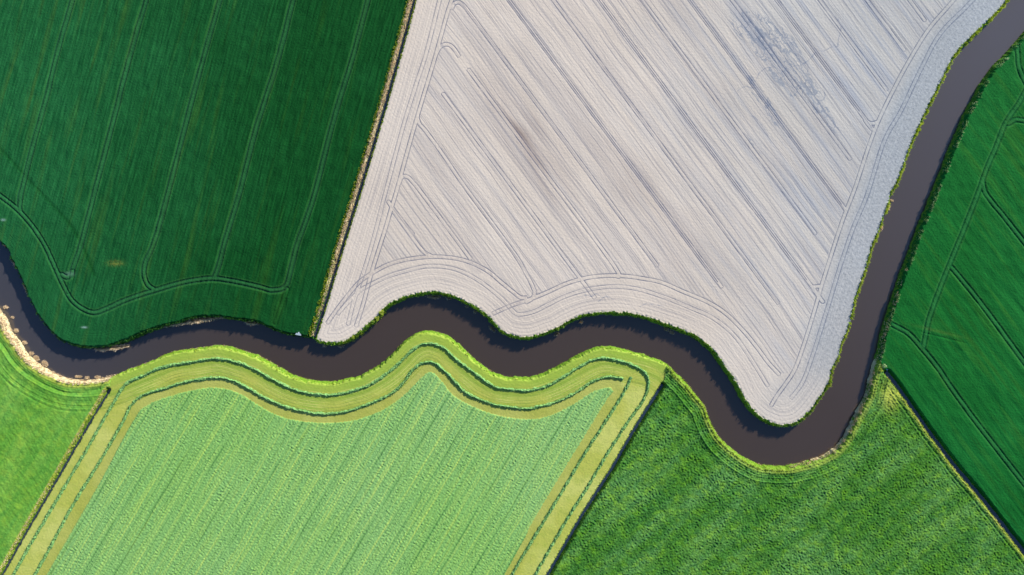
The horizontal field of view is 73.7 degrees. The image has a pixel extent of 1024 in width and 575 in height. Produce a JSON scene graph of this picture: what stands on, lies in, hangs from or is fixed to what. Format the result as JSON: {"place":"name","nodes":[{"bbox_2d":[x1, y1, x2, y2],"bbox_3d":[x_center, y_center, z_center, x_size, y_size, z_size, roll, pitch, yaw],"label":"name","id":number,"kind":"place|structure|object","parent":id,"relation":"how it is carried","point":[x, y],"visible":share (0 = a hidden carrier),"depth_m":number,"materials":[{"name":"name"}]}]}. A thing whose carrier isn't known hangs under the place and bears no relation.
{"place":"outdoors","nodes":[
{"label":"outdoors","id":0,"kind":"place"},
{"bbox_2d":[1,389,110,574],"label":"ditch water","id":1,"kind":"structure","parent":0,"point":[59,475],"depth_m":257.30,"materials":[{"name":"liquid"}]},
{"bbox_2d":[0,310,114,574],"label":"pasture field","id":2,"kind":"structure","parent":0,"point":[43,417],"depth_m":255.71,"materials":[{"name":"green plant"}]},
{"bbox_2d":[0,389,105,574],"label":"ditch grass","id":3,"kind":"structure","parent":2,"relation":"on","point":[51,479],"depth_m":255.74,"materials":[{"name":"green plant"}]},
{"bbox_2d":[0,308,114,385],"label":"reed fringe","id":4,"kind":"object","parent":2,"relation":"on","point":[28,361],"visible":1,"depth_m":256.23,"materials":[{"name":"beige plant"}]},
{"bbox_2d":[0,0,412,347],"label":"cereal field","id":5,"kind":"structure","parent":0,"point":[164,162],"depth_m":255.46,"materials":[{"name":"green plant"}]},
{"bbox_2d":[1,243,307,348],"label":"shore grass","id":6,"kind":"structure","parent":5,"relation":"on","point":[83,347],"depth_m":256.16,"materials":[{"name":"green plant"}]},
{"bbox_2d":[4,330,666,574],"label":"mown field","id":7,"kind":"structure","parent":0,"point":[429,469],"depth_m":255.89,"materials":[{"name":"green plant"}]},
{"bbox_2d":[33,360,623,574],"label":"windrow","id":8,"kind":"object","parent":7,"relation":"on","point":[438,365],"visible":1,"depth_m":255.67,"materials":[{"name":"green plant"}]},
{"bbox_2d":[12,342,649,574],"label":"windrow","id":9,"kind":"object","parent":7,"relation":"on","point":[382,376],"visible":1,"depth_m":255.67,"materials":[{"name":"green plant"}]},
{"bbox_2d":[115,330,787,470],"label":"bank grass","id":10,"kind":"structure","parent":7,"relation":"on","point":[554,368],"depth_m":256.54,"materials":[{"name":"green plant"}]},
{"bbox_2d":[511,376,632,574],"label":"windrow","id":11,"kind":"object","parent":7,"relation":"on","point":[613,409],"visible":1,"depth_m":255.66,"materials":[{"name":"green plant"}]},
{"bbox_2d":[314,0,415,336],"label":"ditch water","id":12,"kind":"structure","parent":0,"point":[364,174],"depth_m":257.30,"materials":[{"name":"brown liquid"}]},
{"bbox_2d":[0,0,1023,465],"bbox_3d":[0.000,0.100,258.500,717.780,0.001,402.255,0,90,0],"label":"river water","id":13,"kind":"structure","parent":0,"point":[736,424],"depth_m":258.50,"materials":[{"name":"black liquid"}]},
{"bbox_2d":[94,343,129,351],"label":"reed tussock","id":14,"kind":"object","parent":13,"relation":"in","point":[116,347],"visible":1,"depth_m":257.35,"materials":[{"name":"beige plant"}]},
{"bbox_2d":[162,317,222,327],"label":"reed tussock","id":15,"kind":"object","parent":13,"relation":"in","point":[196,320],"visible":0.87,"depth_m":257.18,"materials":[{"name":"beige plant"}]},
{"bbox_2d":[245,321,259,325],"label":"reed tussock","id":16,"kind":"object","parent":13,"relation":"in","point":[249,323],"visible":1,"depth_m":257.59,"materials":[{"name":"grey plant"}]},
{"bbox_2d":[426,295,440,298],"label":"reed tussock","id":17,"kind":"object","parent":13,"relation":"in","point":[430,296],"visible":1,"depth_m":258.06,"materials":[{"name":"green plant"}]},
{"bbox_2d":[791,269,905,467],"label":"reed fringe","id":18,"kind":"object","parent":13,"relation":"in","point":[858,409],"visible":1,"depth_m":256.87,"materials":[{"name":"plant"}]},
{"bbox_2d":[546,384,662,574],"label":"ditch water","id":19,"kind":"structure","parent":0,"point":[619,454],"depth_m":257.30,"materials":[{"name":"black liquid"}]},
{"bbox_2d":[314,0,1009,425],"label":"bare soil field","id":20,"kind":"structure","parent":0,"point":[720,178],"depth_m":256.00,"materials":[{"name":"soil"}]},
{"bbox_2d":[308,0,415,335],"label":"reed fringe","id":21,"kind":"object","parent":20,"relation":"on","point":[389,75],"visible":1,"depth_m":255.66,"materials":[{"name":"plant"}]},
{"bbox_2d":[316,292,831,426],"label":"bank grass","id":22,"kind":"structure","parent":20,"relation":"on","point":[705,344],"depth_m":256.07,"materials":[{"name":"green plant"}]},
{"bbox_2d":[549,356,1023,574],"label":"meadow field","id":23,"kind":"structure","parent":0,"point":[885,489],"depth_m":255.61,"materials":[{"name":"green plant"}]},
{"bbox_2d":[553,389,664,567],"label":"ditch grass","id":24,"kind":"structure","parent":23,"relation":"on","point":[601,481],"depth_m":256.24,"materials":[{"name":"green plant"}]},
{"bbox_2d":[874,32,1023,547],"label":"crop field","id":25,"kind":"structure","parent":0,"point":[952,346],"depth_m":255.51,"materials":[{"name":"green plant"}]},
{"bbox_2d":[879,36,1023,364],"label":"bank grass","id":26,"kind":"structure","parent":25,"relation":"on","point":[1007,58],"depth_m":255.59,"materials":[{"name":"green plant"}]},
{"bbox_2d":[884,374,1023,555],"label":"ditch grass","id":27,"kind":"structure","parent":25,"relation":"on","point":[951,465],"depth_m":256.05,"materials":[{"name":"green plant"}]},
{"bbox_2d":[884,371,1023,554],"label":"ditch water","id":28,"kind":"structure","parent":0,"point":[960,473],"depth_m":257.30,"materials":[{"name":"blue liquid"}]}
]}

